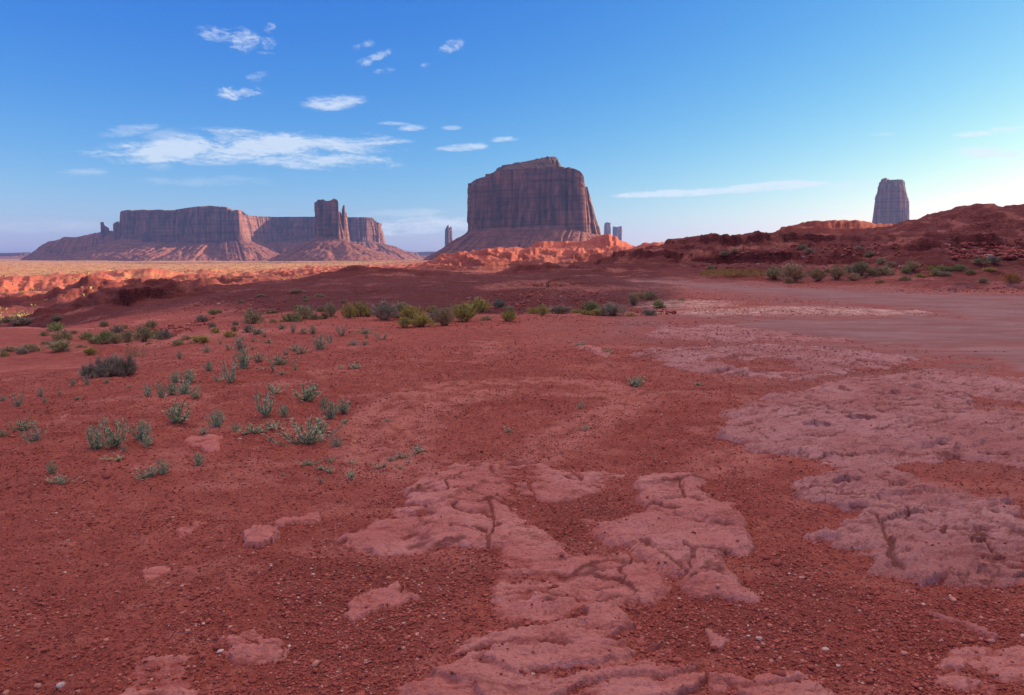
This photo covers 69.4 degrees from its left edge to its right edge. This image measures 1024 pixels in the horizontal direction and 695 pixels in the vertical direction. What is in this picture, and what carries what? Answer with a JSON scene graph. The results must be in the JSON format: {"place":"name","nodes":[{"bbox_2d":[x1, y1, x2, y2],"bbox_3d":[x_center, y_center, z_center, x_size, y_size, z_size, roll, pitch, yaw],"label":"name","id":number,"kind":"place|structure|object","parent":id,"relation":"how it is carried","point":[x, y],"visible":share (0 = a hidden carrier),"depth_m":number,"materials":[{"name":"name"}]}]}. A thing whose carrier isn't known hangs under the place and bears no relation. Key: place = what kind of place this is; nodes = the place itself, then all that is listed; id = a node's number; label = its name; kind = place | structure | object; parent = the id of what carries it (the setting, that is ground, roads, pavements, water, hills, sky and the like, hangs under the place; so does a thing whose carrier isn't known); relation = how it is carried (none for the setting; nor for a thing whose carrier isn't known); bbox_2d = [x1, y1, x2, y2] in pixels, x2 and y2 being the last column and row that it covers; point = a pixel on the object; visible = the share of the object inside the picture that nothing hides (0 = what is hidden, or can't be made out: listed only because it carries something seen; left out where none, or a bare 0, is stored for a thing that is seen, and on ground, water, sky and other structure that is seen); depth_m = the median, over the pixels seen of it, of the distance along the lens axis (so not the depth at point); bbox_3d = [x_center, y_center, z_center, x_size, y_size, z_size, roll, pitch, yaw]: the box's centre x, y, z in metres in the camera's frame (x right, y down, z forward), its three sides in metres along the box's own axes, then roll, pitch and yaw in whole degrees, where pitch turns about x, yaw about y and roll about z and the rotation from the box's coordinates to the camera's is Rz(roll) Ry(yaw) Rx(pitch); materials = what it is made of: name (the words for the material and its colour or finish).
{"place":"outdoors","nodes":[
{"label":"outdoors","id":0,"kind":"place"},
{"bbox_2d":[124,343,152,356],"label":"dry grass","id":1,"kind":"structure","parent":0,"point":[131,352],"depth_m":12.65,"materials":[{"name":"plant"}]},
{"bbox_2d":[0,203,1023,694],"bbox_3d":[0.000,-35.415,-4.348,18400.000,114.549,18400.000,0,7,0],"label":"ground","id":2,"kind":"structure","parent":0,"point":[118,293],"depth_m":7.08,"materials":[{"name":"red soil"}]},
{"bbox_2d":[0,252,29,258],"bbox_3d":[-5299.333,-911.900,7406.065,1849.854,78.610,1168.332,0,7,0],"label":"mesa","id":3,"kind":"structure","parent":2,"relation":"on","point":[21,255],"depth_m":7020.98,"materials":[{"name":"stone"}]},
{"bbox_2d":[10,392,24,405],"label":"thistle plant","id":4,"kind":"object","parent":2,"relation":"on","point":[17,403],"visible":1,"depth_m":7.96,"materials":[{"name":"green plant"}]},
{"bbox_2d":[7,317,34,323],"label":"shrub","id":5,"kind":"object","parent":2,"relation":"on","point":[27,320],"visible":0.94,"depth_m":55.32,"materials":[{"name":"grey plant"}]},
{"bbox_2d":[8,417,36,430],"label":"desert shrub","id":6,"kind":"object","parent":2,"relation":"on","point":[23,425],"visible":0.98,"depth_m":6.85,"materials":[{"name":"green plant"}]},
{"bbox_2d":[18,343,42,351],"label":"shrub","id":7,"kind":"object","parent":2,"relation":"on","point":[26,346],"visible":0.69,"depth_m":14.96,"materials":[{"name":"green plant"}]},
{"bbox_2d":[18,423,47,442],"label":"desert shrub","id":8,"kind":"object","parent":2,"relation":"on","point":[35,436],"visible":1,"depth_m":6.49,"materials":[{"name":"green plant"}]},
{"bbox_2d":[46,461,58,472],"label":"thistle plant","id":9,"kind":"object","parent":2,"relation":"on","point":[50,469],"visible":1,"depth_m":5.51,"materials":[{"name":"green plant"}]},
{"bbox_2d":[45,340,72,351],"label":"shrub","id":10,"kind":"object","parent":2,"relation":"on","point":[60,345],"visible":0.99,"depth_m":14.56,"materials":[{"name":"green plant"}]},
{"bbox_2d":[48,328,75,340],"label":"shrub","id":11,"kind":"object","parent":2,"relation":"on","point":[64,334],"visible":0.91,"depth_m":18.83,"materials":[{"name":"green plant"}]},
{"bbox_2d":[44,473,79,483],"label":"thistle plant","id":12,"kind":"object","parent":2,"relation":"on","point":[59,480],"visible":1,"depth_m":5.22,"materials":[{"name":"green plant"}]},
{"bbox_2d":[81,346,98,354],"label":"shrub","id":13,"kind":"object","parent":2,"relation":"on","point":[89,351],"visible":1,"depth_m":13.41,"materials":[{"name":"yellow plant"}]},
{"bbox_2d":[85,420,109,448],"bbox_3d":[-3.491,0.730,6.197,0.187,0.259,0.230,-1,7,-8],"label":"thistle plant","id":14,"kind":"object","parent":2,"relation":"on","point":[95,443],"visible":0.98,"depth_m":6.18,"materials":[{"name":"green plant"}]},
{"bbox_2d":[89,328,117,343],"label":"shrub","id":15,"kind":"object","parent":2,"relation":"on","point":[101,337],"visible":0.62,"depth_m":16.86,"materials":[{"name":"green plant"}]},
{"bbox_2d":[77,352,140,377],"bbox_3d":[-5.493,0.236,10.063,0.776,0.390,0.554,-7,10,-44],"label":"shrub","id":16,"kind":"object","parent":2,"relation":"on","point":[112,366],"visible":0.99,"depth_m":10.01,"materials":[{"name":"grey plant"}]},
{"bbox_2d":[105,331,124,343],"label":"shrub","id":17,"kind":"object","parent":2,"relation":"on","point":[116,339],"visible":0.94,"depth_m":16.50,"materials":[{"name":"green plant"}]},
{"bbox_2d":[102,416,129,447],"bbox_3d":[-3.403,0.719,6.271,0.220,0.284,0.236,4,8,30],"label":"desert shrub","id":18,"kind":"object","parent":2,"relation":"on","point":[116,442],"visible":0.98,"depth_m":6.28,"materials":[{"name":"green plant"}]},
{"bbox_2d":[108,325,124,332],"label":"shrub","id":19,"kind":"object","parent":2,"relation":"on","point":[115,328],"visible":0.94,"depth_m":21.07,"materials":[{"name":"grey plant"}]},
{"bbox_2d":[120,327,132,342],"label":"shrub","id":20,"kind":"object","parent":2,"relation":"on","point":[126,335],"visible":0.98,"depth_m":16.07,"materials":[{"name":"green plant"}]},
{"bbox_2d":[127,419,150,440],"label":"desert shrub","id":21,"kind":"object","parent":2,"relation":"on","point":[142,429],"visible":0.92,"depth_m":6.43,"materials":[{"name":"green plant"}]},
{"bbox_2d":[133,324,157,341],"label":"shrub","id":22,"kind":"object","parent":2,"relation":"on","point":[144,333],"visible":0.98,"depth_m":15.67,"materials":[{"name":"green plant"}]},
{"bbox_2d":[139,433,153,446],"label":"thistle plant","id":23,"kind":"object","parent":2,"relation":"on","point":[147,441],"visible":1,"depth_m":6.32,"materials":[{"name":"green plant"}]},
{"bbox_2d":[132,464,164,479],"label":"thistle plant","id":24,"kind":"object","parent":2,"relation":"on","point":[151,472],"visible":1,"depth_m":5.40,"materials":[{"name":"green plant"}]},
{"bbox_2d":[139,564,170,582],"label":"rock slab","id":25,"kind":"object","parent":2,"relation":"on","point":[150,574],"visible":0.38,"depth_m":3.74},
{"bbox_2d":[119,654,200,694],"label":"rock slab","id":26,"kind":"object","parent":2,"relation":"on","point":[178,686],"visible":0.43,"depth_m":2.81,"materials":[{"name":"stone"}]},
{"bbox_2d":[154,381,167,397],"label":"thistle plant","id":27,"kind":"object","parent":2,"relation":"on","point":[160,394],"visible":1,"depth_m":8.55,"materials":[{"name":"green plant"}]},
{"bbox_2d":[154,458,171,473],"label":"thistle plant","id":28,"kind":"object","parent":2,"relation":"on","point":[163,468],"visible":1,"depth_m":5.48,"materials":[{"name":"green plant"}]},
{"bbox_2d":[155,329,173,339],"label":"shrub","id":29,"kind":"object","parent":2,"relation":"on","point":[165,334],"visible":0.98,"depth_m":15.71,"materials":[{"name":"grey plant"}]},
{"bbox_2d":[169,371,181,382],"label":"thistle plant","id":30,"kind":"object","parent":2,"relation":"on","point":[175,380],"visible":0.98,"depth_m":9.43,"materials":[{"name":"green plant"}]},
{"bbox_2d":[162,401,192,422],"bbox_3d":[-3.231,0.618,7.128,0.268,0.221,0.328,-4,8,-28],"label":"desert shrub","id":31,"kind":"object","parent":2,"relation":"on","point":[176,417],"visible":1,"depth_m":7.11,"materials":[{"name":"green plant"}]},
{"bbox_2d":[164,379,198,394],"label":"thistle plant","id":32,"kind":"object","parent":2,"relation":"on","point":[181,390],"visible":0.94,"depth_m":8.74,"materials":[{"name":"green plant"}]},
{"bbox_2d":[178,369,195,382],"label":"thistle plant","id":33,"kind":"object","parent":2,"relation":"on","point":[191,378],"visible":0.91,"depth_m":9.44,"materials":[{"name":"green plant"}]},
{"bbox_2d":[171,521,206,538],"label":"rock slab","id":34,"kind":"object","parent":2,"relation":"on","point":[186,528],"visible":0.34,"depth_m":4.34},
{"bbox_2d":[194,452,205,465],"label":"thistle plant","id":35,"kind":"object","parent":2,"relation":"on","point":[198,459],"visible":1,"depth_m":5.72,"materials":[{"name":"green plant"}]},
{"bbox_2d":[183,433,222,452],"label":"rock slab","id":36,"kind":"object","parent":2,"relation":"on","point":[208,443],"visible":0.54,"depth_m":6.31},
{"bbox_2d":[0,259,425,323],"bbox_3d":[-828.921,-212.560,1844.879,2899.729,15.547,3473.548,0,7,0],"label":"scrub","id":37,"kind":"object","parent":2,"relation":"on","point":[22,314],"visible":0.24,"depth_m":892.55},
{"bbox_2d":[204,407,225,426],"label":"desert shrub","id":38,"kind":"object","parent":2,"relation":"on","point":[217,422],"visible":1,"depth_m":7.04,"materials":[{"name":"green plant"}]},
{"bbox_2d":[20,206,423,260],"bbox_3d":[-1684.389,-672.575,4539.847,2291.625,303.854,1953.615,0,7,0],"label":"mesa","id":39,"kind":"structure","parent":2,"relation":"on","point":[209,233],"depth_m":3927.83,"materials":[{"name":"stone"}]},
{"bbox_2d":[220,358,236,382],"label":"thistle plant","id":40,"kind":"object","parent":2,"relation":"on","point":[232,374],"visible":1,"depth_m":9.41,"materials":[{"name":"green plant"}]},
{"bbox_2d":[231,347,251,368],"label":"thistle plant","id":41,"kind":"object","parent":2,"relation":"on","point":[243,360],"visible":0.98,"depth_m":10.50,"materials":[{"name":"green plant"}]},
{"bbox_2d":[240,309,266,323],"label":"shrub","id":42,"kind":"object","parent":2,"relation":"on","point":[249,318],"visible":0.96,"depth_m":18.49,"materials":[{"name":"green plant"}]},
{"bbox_2d":[217,629,289,666],"bbox_3d":[-1.035,1.240,3.016,0.706,0.081,0.611,4,8,32],"label":"rock slab","id":43,"kind":"object","parent":2,"relation":"on","point":[244,653],"visible":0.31,"depth_m":2.99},
{"bbox_2d":[229,422,277,433],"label":"desert shrub","id":44,"kind":"object","parent":2,"relation":"on","point":[251,430],"visible":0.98,"depth_m":6.70,"materials":[{"name":"green plant"}]},
{"bbox_2d":[240,524,282,549],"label":"rock slab","id":45,"kind":"object","parent":2,"relation":"on","point":[258,536],"visible":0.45,"depth_m":4.16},
{"bbox_2d":[253,387,275,416],"bbox_3d":[-2.449,0.548,7.420,0.211,0.314,0.226,3,7,20],"label":"desert shrub","id":46,"kind":"object","parent":2,"relation":"on","point":[264,410],"visible":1,"depth_m":7.40,"materials":[{"name":"green plant"}]},
{"bbox_2d":[265,353,300,364],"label":"thistle plant","id":47,"kind":"object","parent":2,"relation":"on","point":[278,360],"visible":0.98,"depth_m":10.88,"materials":[{"name":"green plant"}]},
{"bbox_2d":[275,402,290,416],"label":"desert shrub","id":48,"kind":"object","parent":2,"relation":"on","point":[283,413],"visible":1,"depth_m":7.39,"materials":[{"name":"green plant"}]},
{"bbox_2d":[280,312,303,321],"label":"shrub","id":49,"kind":"object","parent":2,"relation":"on","point":[291,317],"visible":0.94,"depth_m":18.95,"materials":[{"name":"green plant"}]},
{"bbox_2d":[273,512,321,528],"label":"rock slab","id":50,"kind":"object","parent":2,"relation":"on","point":[307,519],"visible":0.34,"depth_m":4.45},
{"bbox_2d":[260,414,344,444],"bbox_3d":[-1.831,0.717,6.473,0.749,0.268,0.320,-3,8,-26],"label":"desert shrub","id":51,"kind":"object","parent":2,"relation":"on","point":[308,439],"visible":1,"depth_m":6.46,"materials":[{"name":"green plant"}]},
{"bbox_2d":[295,304,314,318],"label":"shrub","id":52,"kind":"object","parent":2,"relation":"on","point":[303,312],"visible":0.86,"depth_m":19.60,"materials":[{"name":"green plant"}]},
{"bbox_2d":[292,381,320,401],"bbox_3d":[-2.270,0.502,8.198,0.332,0.251,0.526,-2,7,-18],"label":"desert shrub","id":53,"kind":"object","parent":2,"relation":"on","point":[308,393],"visible":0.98,"depth_m":8.18,"materials":[{"name":"green plant"}]},
{"bbox_2d":[312,333,329,349],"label":"thistle plant","id":54,"kind":"object","parent":2,"relation":"on","point":[316,342],"visible":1,"depth_m":12.91,"materials":[{"name":"green plant"}]},
{"bbox_2d":[320,401,337,418],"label":"desert shrub","id":55,"kind":"object","parent":2,"relation":"on","point":[330,414],"visible":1,"depth_m":7.31,"materials":[{"name":"green plant"}]},
{"bbox_2d":[325,301,336,316],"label":"shrub","id":56,"kind":"object","parent":2,"relation":"on","point":[331,310],"visible":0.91,"depth_m":20.66,"materials":[{"name":"green plant"}]},
{"bbox_2d":[267,199,402,260],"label":"butte","id":57,"kind":"object","parent":2,"relation":"on","point":[330,240],"visible":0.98,"depth_m":3179.67,"materials":[{"name":"stone"}]},
{"bbox_2d":[333,398,351,412],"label":"thistle plant","id":58,"kind":"object","parent":2,"relation":"on","point":[345,407],"visible":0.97,"depth_m":7.58,"materials":[{"name":"green plant"}]},
{"bbox_2d":[339,302,359,318],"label":"shrub","id":59,"kind":"object","parent":2,"relation":"on","point":[348,310],"visible":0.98,"depth_m":19.59,"materials":[{"name":"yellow plant"}]},
{"bbox_2d":[346,299,370,316],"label":"shrub","id":60,"kind":"object","parent":2,"relation":"on","point":[360,308],"visible":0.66,"depth_m":20.89,"materials":[{"name":"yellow plant"}]},
{"bbox_2d":[343,581,420,627],"bbox_3d":[-0.567,1.201,3.437,0.700,0.059,0.719,0,7,0],"label":"rock slab","id":61,"kind":"object","parent":2,"relation":"on","point":[392,595],"visible":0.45,"depth_m":3.46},
{"bbox_2d":[369,298,399,319],"bbox_3d":[-3.241,-0.975,18.732,0.934,0.631,0.930,6,9,41],"label":"shrub","id":62,"kind":"object","parent":2,"relation":"on","point":[384,310],"visible":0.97,"depth_m":18.69,"materials":[{"name":"grey plant"}]},
{"bbox_2d":[396,316,412,327],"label":"shrub","id":63,"kind":"object","parent":2,"relation":"on","point":[403,321],"visible":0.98,"depth_m":16.87,"materials":[{"name":"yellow plant"}]},
{"bbox_2d":[397,304,426,319],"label":"shrub","id":64,"kind":"object","parent":2,"relation":"on","point":[408,311],"visible":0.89,"depth_m":18.94,"materials":[{"name":"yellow plant"}]},
{"bbox_2d":[409,311,438,326],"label":"shrub","id":65,"kind":"object","parent":2,"relation":"on","point":[421,321],"visible":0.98,"depth_m":16.95,"materials":[{"name":"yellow plant"}]},
{"bbox_2d":[433,305,456,325],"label":"shrub","id":66,"kind":"object","parent":2,"relation":"on","point":[448,318],"visible":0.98,"depth_m":17.34,"materials":[{"name":"beige plant"}]},
{"bbox_2d":[321,462,568,576],"bbox_3d":[-0.359,1.038,4.724,1.842,0.141,2.459,0,7,0],"label":"rock slab","id":67,"kind":"object","parent":2,"relation":"on","point":[466,504],"visible":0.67,"depth_m":4.36,"materials":[{"name":"stone"}]},
{"bbox_2d":[445,224,452,245],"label":"rock spire","id":68,"kind":"object","parent":2,"relation":"on","point":[448,234],"visible":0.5,"depth_m":5137.32,"materials":[{"name":"stone"}]},
{"bbox_2d":[450,301,478,321],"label":"shrub","id":69,"kind":"object","parent":2,"relation":"on","point":[463,310],"visible":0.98,"depth_m":18.34,"materials":[{"name":"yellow plant"}]},
{"bbox_2d":[466,297,491,311],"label":"shrub","id":70,"kind":"object","parent":2,"relation":"on","point":[481,305],"visible":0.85,"depth_m":25.99,"materials":[{"name":"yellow plant"}]},
{"bbox_2d":[492,298,504,307],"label":"shrub","id":71,"kind":"object","parent":2,"relation":"on","point":[496,303],"visible":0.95,"depth_m":27.93,"materials":[{"name":"green plant"}]},
{"bbox_2d":[499,310,515,321],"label":"shrub","id":72,"kind":"object","parent":2,"relation":"on","point":[507,316],"visible":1,"depth_m":18.33,"materials":[{"name":"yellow plant"}]},
{"bbox_2d":[423,156,600,259],"bbox_3d":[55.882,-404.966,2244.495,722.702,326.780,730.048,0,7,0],"label":"butte","id":73,"kind":"object","parent":2,"relation":"on","point":[526,204],"visible":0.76,"depth_m":2118.05,"materials":[{"name":"stone"}]},
{"bbox_2d":[535,304,549,315],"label":"shrub","id":74,"kind":"object","parent":2,"relation":"on","point":[542,309],"visible":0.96,"depth_m":20.02,"materials":[{"name":"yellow plant"}]},
{"bbox_2d":[546,304,573,313],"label":"shrub","id":75,"kind":"object","parent":2,"relation":"on","point":[559,309],"visible":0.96,"depth_m":21.07,"materials":[{"name":"grey plant"}]},
{"bbox_2d":[499,457,624,503],"bbox_3d":[0.377,0.958,5.477,1.351,0.080,1.482,-3,8,-26],"label":"rock slab","id":76,"kind":"object","parent":2,"relation":"on","point":[571,488],"visible":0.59,"depth_m":5.33,"materials":[{"name":"stone"}]},
{"bbox_2d":[125,212,1023,337],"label":"rubble","id":77,"kind":"object","parent":2,"relation":"on","point":[1016,252],"visible":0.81,"depth_m":62.89,"materials":[{"name":"stone"}]},
{"bbox_2d":[578,300,603,310],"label":"shrub","id":78,"kind":"object","parent":2,"relation":"on","point":[590,307],"visible":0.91,"depth_m":24.48,"materials":[{"name":"green plant"}]},
{"bbox_2d":[575,344,610,357],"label":"rock slab","id":79,"kind":"object","parent":2,"relation":"on","point":[595,350],"visible":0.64,"depth_m":12.40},
{"bbox_2d":[598,300,629,315],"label":"shrub","id":80,"kind":"object","parent":2,"relation":"on","point":[610,309],"visible":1,"depth_m":20.14,"materials":[{"name":"grey plant"}]},
{"bbox_2d":[395,550,836,694],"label":"rock slab","id":81,"kind":"object","parent":2,"relation":"on","point":[634,582],"visible":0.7,"depth_m":2.98,"materials":[{"name":"stone"}]},
{"bbox_2d":[612,226,621,240],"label":"rock spire","id":82,"kind":"object","parent":2,"relation":"on","point":[617,231],"visible":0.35,"depth_m":5934.86,"materials":[{"name":"stone"}]},
{"bbox_2d":[626,292,640,304],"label":"shrub","id":83,"kind":"object","parent":2,"relation":"on","point":[633,298],"visible":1,"depth_m":25.63,"materials":[{"name":"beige plant"}]},
{"bbox_2d":[626,375,645,386],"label":"thistle plant","id":84,"kind":"object","parent":2,"relation":"on","point":[637,383],"visible":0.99,"depth_m":9.25,"materials":[{"name":"green plant"}]},
{"bbox_2d":[642,291,658,299],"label":"shrub","id":85,"kind":"object","parent":2,"relation":"on","point":[650,295],"visible":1,"depth_m":27.17,"materials":[{"name":"green plant"}]},
{"bbox_2d":[578,472,762,602],"bbox_3d":[0.888,1.050,4.495,1.541,0.142,2.440,0,7,0],"label":"rock slab","id":86,"kind":"object","parent":2,"relation":"on","point":[719,527],"visible":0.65,"depth_m":4.21,"materials":[{"name":"stone"}]},
{"bbox_2d":[704,628,729,650],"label":"rock slab","id":87,"kind":"object","parent":2,"relation":"on","point":[713,640],"visible":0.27,"depth_m":3.11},
{"bbox_2d":[698,268,765,276],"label":"grass","id":88,"kind":"structure","parent":2,"relation":"on","point":[719,272],"depth_m":56.81,"materials":[{"name":"green plant"}]},
{"bbox_2d":[639,323,866,343],"bbox_3d":[4.684,-0.333,15.739,4.832,0.108,4.746,0,7,0],"label":"rock slab","id":89,"kind":"object","parent":2,"relation":"on","point":[712,335],"visible":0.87,"depth_m":14.87,"materials":[{"name":"stone"}]},
{"bbox_2d":[629,343,918,381],"bbox_3d":[4.098,0.150,11.783,4.851,0.157,4.230,-5,8,-33],"label":"rock slab","id":90,"kind":"object","parent":2,"relation":"on","point":[830,365],"visible":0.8,"depth_m":11.45,"materials":[{"name":"stone"}]},
{"bbox_2d":[765,263,786,279],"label":"shrub","id":91,"kind":"object","parent":2,"relation":"on","point":[772,273],"visible":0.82,"depth_m":47.58,"materials":[{"name":"green plant"}]},
{"bbox_2d":[777,261,809,281],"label":"shrub","id":92,"kind":"object","parent":2,"relation":"on","point":[794,272],"visible":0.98,"depth_m":45.62,"materials":[{"name":"beige plant"}]},
{"bbox_2d":[809,266,828,280],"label":"shrub","id":93,"kind":"object","parent":2,"relation":"on","point":[817,274],"visible":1,"depth_m":46.00,"materials":[{"name":"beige plant"}]},
{"bbox_2d":[828,264,847,278],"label":"shrub","id":94,"kind":"object","parent":2,"relation":"on","point":[835,272],"visible":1,"depth_m":47.12,"materials":[{"name":"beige plant"}]},
{"bbox_2d":[846,261,872,274],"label":"shrub","id":95,"kind":"object","parent":2,"relation":"on","point":[858,267],"visible":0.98,"depth_m":52.97,"materials":[{"name":"green plant"}]},
{"bbox_2d":[714,368,1023,589],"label":"rock slab","id":96,"kind":"object","parent":2,"relation":"on","point":[917,517],"visible":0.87,"depth_m":5.88,"materials":[{"name":"stone"}]},
{"bbox_2d":[872,265,894,274],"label":"shrub","id":97,"kind":"object","parent":2,"relation":"on","point":[883,271],"visible":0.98,"depth_m":53.09,"materials":[{"name":"green plant"}]},
{"bbox_2d":[872,178,909,223],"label":"butte","id":98,"kind":"object","parent":2,"relation":"on","point":[891,204],"visible":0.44,"depth_m":2887.24,"materials":[{"name":"stone"}]},
{"bbox_2d":[900,258,921,270],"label":"shrub","id":99,"kind":"object","parent":2,"relation":"on","point":[911,265],"visible":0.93,"depth_m":53.52,"materials":[{"name":"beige plant"}]},
{"bbox_2d":[917,609,998,640],"bbox_3d":[1.875,1.216,3.256,0.786,0.076,0.490,6,9,38],"label":"rock slab","id":100,"kind":"object","parent":2,"relation":"on","point":[976,627],"visible":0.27,"depth_m":3.19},
{"bbox_2d":[927,645,1023,694],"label":"rock slab","id":101,"kind":"object","parent":2,"relation":"on","point":[957,658],"visible":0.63,"depth_m":2.88,"materials":[{"name":"stone"}]},
{"bbox_2d":[1000,271,1022,282],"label":"shrub","id":102,"kind":"object","parent":2,"relation":"on","point":[1008,277],"visible":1,"depth_m":32.82,"materials":[{"name":"green plant"}]},
{"bbox_2d":[0,0,1023,252],"label":"sky","id":103,"kind":"structure","parent":0,"point":[677,118],"materials":[{"name":"blue"}]},
{"bbox_2d":[626,279,1023,376],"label":"road","id":104,"kind":"structure","parent":0,"point":[984,329],"depth_m":17.66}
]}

